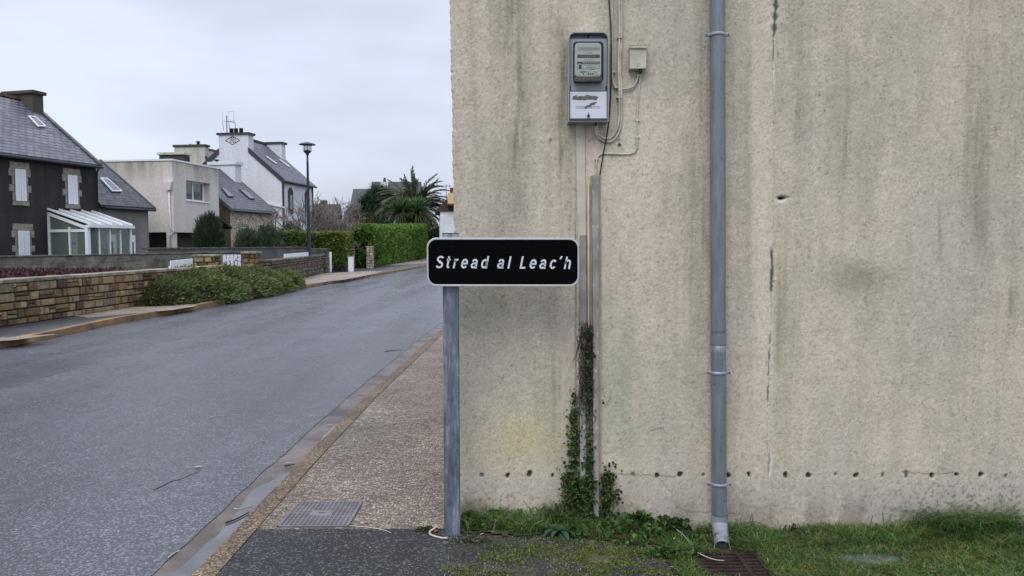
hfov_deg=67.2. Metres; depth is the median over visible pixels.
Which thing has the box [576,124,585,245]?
cable duct
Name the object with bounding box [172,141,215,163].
hidden house
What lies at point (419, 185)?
slate house
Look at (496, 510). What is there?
broadleaf weed
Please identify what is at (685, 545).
grass tuft
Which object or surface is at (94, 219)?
conservatory
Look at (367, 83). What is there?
sky
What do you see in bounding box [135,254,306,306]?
spreading shrub
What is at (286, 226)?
evergreen shrub
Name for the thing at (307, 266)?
garden wall
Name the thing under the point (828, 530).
grass tuft
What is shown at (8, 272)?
heather bed
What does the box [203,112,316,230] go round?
white house
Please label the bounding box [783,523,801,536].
broadleaf weed
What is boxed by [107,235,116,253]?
door
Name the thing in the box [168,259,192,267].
white railing
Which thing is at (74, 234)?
door
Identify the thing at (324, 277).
gravel verge
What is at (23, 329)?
pavement
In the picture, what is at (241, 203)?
stone cottage
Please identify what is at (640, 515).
broadleaf weed
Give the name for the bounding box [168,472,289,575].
puddle
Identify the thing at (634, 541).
broadleaf weed
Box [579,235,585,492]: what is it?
cable duct
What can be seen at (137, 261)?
boundary wall
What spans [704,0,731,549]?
downpipe
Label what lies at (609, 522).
broadleaf weed
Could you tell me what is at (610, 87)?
cable
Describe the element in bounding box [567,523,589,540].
broadleaf weed
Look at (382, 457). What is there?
pavement
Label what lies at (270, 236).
garden shrub
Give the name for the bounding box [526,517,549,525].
broadleaf weed
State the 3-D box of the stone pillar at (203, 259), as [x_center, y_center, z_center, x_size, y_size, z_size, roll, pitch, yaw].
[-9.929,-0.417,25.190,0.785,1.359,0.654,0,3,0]
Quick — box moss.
[441,529,738,575]
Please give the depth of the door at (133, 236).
40.95 m
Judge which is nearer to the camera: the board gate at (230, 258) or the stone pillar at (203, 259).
the stone pillar at (203, 259)
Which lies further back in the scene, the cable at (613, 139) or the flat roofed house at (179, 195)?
the flat roofed house at (179, 195)
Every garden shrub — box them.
[231,224,263,246]
[253,222,288,246]
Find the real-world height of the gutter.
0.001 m
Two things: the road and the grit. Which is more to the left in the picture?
the road
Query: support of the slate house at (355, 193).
on the ground
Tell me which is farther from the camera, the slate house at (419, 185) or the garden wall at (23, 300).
the slate house at (419, 185)
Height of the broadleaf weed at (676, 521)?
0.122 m
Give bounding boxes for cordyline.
[351,182,396,220]
[384,194,435,227]
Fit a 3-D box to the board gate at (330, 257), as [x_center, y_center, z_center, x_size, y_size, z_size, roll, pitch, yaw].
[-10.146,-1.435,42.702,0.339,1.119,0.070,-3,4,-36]
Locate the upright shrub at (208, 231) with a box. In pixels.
[190,210,228,247]
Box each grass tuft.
[476,502,533,517]
[523,500,576,519]
[645,531,728,558]
[715,519,810,545]
[797,520,841,537]
[846,500,1023,542]
[947,502,1023,537]
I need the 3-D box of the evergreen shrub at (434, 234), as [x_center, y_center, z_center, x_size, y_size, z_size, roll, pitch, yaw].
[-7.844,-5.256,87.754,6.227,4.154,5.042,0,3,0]
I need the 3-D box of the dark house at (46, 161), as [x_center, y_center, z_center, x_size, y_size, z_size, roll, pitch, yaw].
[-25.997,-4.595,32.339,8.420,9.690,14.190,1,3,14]
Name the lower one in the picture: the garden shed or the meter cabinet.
the meter cabinet
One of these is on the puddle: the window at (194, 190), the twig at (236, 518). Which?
the twig at (236, 518)
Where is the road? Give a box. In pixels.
[0,267,442,575]
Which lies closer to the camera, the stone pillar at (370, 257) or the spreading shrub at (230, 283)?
the spreading shrub at (230, 283)
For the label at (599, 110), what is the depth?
4.25 m
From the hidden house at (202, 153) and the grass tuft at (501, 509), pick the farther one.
the hidden house at (202, 153)
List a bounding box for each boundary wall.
[0,251,241,272]
[142,247,306,259]
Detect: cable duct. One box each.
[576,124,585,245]
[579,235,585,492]
[591,175,598,516]
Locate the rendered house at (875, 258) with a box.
[449,0,1023,531]
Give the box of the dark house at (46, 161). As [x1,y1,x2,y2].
[0,90,103,255]
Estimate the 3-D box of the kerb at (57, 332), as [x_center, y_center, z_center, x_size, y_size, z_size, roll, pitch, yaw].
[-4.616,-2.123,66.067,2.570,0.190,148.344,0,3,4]
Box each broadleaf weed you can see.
[473,514,486,526]
[477,507,508,522]
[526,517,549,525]
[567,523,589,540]
[592,516,627,533]
[613,534,654,547]
[619,510,656,532]
[637,524,671,541]
[656,514,672,530]
[661,516,700,535]
[682,531,707,541]
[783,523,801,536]
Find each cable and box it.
[594,0,622,142]
[595,74,640,174]
[596,0,621,139]
[599,0,611,174]
[611,0,640,89]
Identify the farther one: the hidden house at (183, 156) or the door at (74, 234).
the hidden house at (183, 156)
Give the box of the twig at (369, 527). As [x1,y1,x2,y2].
[349,525,390,532]
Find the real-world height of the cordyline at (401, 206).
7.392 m
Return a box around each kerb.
[0,265,426,347]
[191,328,442,575]
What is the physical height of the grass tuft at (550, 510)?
0.137 m
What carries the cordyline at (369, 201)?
on the ground
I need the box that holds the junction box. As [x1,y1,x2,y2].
[628,45,647,73]
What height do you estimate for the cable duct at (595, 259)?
1.966 m
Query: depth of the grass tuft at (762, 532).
4.34 m
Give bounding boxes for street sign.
[427,233,578,534]
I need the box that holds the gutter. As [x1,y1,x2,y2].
[151,323,442,575]
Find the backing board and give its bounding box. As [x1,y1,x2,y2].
[590,176,600,510]
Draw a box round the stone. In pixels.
[455,550,464,556]
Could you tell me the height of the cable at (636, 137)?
0.597 m
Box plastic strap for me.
[429,525,447,538]
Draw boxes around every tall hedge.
[341,222,428,267]
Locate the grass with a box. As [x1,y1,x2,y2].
[460,505,1023,575]
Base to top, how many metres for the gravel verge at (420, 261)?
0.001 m
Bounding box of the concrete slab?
[833,553,907,567]
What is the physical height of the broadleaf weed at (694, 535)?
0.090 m
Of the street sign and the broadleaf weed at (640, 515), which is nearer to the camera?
the street sign
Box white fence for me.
[284,252,307,257]
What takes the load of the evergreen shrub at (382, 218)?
on the ground
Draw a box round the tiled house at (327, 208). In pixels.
[314,200,341,228]
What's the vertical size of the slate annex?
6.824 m
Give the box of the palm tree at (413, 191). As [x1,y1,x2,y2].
[371,166,449,234]
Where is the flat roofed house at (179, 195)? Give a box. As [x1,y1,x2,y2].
[103,159,218,247]
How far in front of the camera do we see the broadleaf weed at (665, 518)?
4.42 m
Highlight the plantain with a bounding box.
[538,523,574,541]
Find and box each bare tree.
[255,194,358,231]
[305,190,364,249]
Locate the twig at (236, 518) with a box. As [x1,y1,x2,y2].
[225,512,248,523]
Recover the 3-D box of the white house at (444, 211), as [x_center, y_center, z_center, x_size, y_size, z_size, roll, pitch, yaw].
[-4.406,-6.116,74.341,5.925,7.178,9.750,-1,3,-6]
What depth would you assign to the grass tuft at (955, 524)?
4.38 m
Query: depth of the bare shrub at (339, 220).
53.63 m
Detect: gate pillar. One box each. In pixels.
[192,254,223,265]
[241,251,261,267]
[311,248,328,272]
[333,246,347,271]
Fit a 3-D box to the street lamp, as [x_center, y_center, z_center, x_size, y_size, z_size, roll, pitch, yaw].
[-10.005,-3.866,37.839,0.820,6.566,0.820,0,3,0]
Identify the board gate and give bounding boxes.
[223,255,240,265]
[328,252,331,271]
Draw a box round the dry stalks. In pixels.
[738,513,768,528]
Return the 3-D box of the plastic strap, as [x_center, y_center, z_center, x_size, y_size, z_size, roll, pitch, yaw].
[-0.413,1.344,4.238,0.067,0.033,0.152,-2,4,-29]
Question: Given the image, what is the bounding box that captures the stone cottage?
[207,159,278,246]
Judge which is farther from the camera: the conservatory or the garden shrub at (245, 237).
the garden shrub at (245, 237)
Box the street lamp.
[299,142,315,255]
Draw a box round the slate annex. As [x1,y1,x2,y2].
[96,159,155,253]
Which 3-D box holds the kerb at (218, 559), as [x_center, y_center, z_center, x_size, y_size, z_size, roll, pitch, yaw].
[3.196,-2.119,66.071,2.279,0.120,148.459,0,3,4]
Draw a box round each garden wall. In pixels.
[0,265,223,326]
[259,255,323,277]
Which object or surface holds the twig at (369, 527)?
on the forecourt
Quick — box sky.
[0,0,453,224]
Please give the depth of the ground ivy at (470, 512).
4.39 m
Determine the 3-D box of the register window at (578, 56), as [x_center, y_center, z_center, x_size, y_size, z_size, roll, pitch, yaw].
[0.419,-1.240,4.218,0.125,0.076,0.001,0,3,0]
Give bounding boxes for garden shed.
[216,216,232,246]
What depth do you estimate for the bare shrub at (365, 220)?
54.38 m
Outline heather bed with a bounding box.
[0,266,133,278]
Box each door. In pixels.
[71,232,77,254]
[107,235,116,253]
[132,235,135,253]
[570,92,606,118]
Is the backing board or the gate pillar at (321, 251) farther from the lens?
the gate pillar at (321, 251)
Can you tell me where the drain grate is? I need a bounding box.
[693,552,774,575]
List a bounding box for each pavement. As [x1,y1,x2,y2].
[0,263,426,337]
[257,334,443,528]
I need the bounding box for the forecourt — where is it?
[216,529,711,575]
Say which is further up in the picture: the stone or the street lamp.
the street lamp
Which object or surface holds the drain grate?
on the forecourt
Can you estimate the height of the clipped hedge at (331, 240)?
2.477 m
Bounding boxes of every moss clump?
[411,525,441,531]
[442,536,492,542]
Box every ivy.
[460,509,478,524]
[553,321,623,521]
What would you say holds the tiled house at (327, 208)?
on the ground
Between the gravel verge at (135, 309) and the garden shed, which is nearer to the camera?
the gravel verge at (135, 309)
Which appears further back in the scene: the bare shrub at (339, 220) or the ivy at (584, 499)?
the bare shrub at (339, 220)
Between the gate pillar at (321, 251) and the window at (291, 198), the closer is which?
the gate pillar at (321, 251)
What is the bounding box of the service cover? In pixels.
[277,501,362,527]
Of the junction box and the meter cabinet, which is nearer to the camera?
the junction box
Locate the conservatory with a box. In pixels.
[47,208,134,254]
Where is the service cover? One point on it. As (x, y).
(321, 514)
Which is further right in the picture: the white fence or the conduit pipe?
the conduit pipe
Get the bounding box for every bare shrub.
[324,213,360,228]
[354,214,377,224]
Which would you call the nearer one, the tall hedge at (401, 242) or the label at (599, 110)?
the label at (599, 110)
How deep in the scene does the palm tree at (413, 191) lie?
88.88 m
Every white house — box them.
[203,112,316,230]
[435,184,454,237]
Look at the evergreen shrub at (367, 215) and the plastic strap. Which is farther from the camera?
the evergreen shrub at (367, 215)
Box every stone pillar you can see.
[352,246,354,267]
[366,246,373,268]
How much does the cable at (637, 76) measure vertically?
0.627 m
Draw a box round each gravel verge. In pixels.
[0,334,54,340]
[75,304,196,317]
[304,271,382,283]
[383,258,426,265]
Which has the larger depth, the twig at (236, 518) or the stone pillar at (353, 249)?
the stone pillar at (353, 249)
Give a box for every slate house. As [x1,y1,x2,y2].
[350,189,371,221]
[371,177,421,221]
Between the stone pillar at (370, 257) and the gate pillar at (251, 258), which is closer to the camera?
the gate pillar at (251, 258)
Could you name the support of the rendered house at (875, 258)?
on the ground
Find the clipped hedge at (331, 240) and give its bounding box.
[282,230,353,271]
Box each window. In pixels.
[186,181,209,202]
[290,195,292,208]
[577,55,599,68]
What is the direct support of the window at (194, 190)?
in the flat roofed house at (179, 195)
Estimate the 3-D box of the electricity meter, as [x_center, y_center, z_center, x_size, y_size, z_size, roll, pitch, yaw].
[0.421,-1.156,4.271,0.222,0.504,0.140,0,3,0]
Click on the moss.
(603, 569)
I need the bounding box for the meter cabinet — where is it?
[348,257,353,271]
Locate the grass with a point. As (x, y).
(896, 540)
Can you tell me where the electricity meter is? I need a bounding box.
[567,32,608,125]
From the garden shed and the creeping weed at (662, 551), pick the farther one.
the garden shed
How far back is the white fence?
35.37 m
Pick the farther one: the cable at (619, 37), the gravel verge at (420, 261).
the gravel verge at (420, 261)
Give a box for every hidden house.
[157,152,191,161]
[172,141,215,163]
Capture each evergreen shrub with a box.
[278,219,297,230]
[348,206,371,222]
[366,210,395,223]
[426,226,438,249]
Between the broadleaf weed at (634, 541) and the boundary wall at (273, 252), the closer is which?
the broadleaf weed at (634, 541)
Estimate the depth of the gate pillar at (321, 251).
41.46 m
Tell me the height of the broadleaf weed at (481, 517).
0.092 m
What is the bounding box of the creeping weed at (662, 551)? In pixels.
[639,544,694,559]
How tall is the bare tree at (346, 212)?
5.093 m
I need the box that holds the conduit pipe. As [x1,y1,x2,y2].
[587,184,589,456]
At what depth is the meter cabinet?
43.40 m
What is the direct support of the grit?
on the forecourt
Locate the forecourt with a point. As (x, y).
(329, 552)
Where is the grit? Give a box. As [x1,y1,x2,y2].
[444,534,677,575]
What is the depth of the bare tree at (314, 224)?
46.73 m
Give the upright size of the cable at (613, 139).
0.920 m

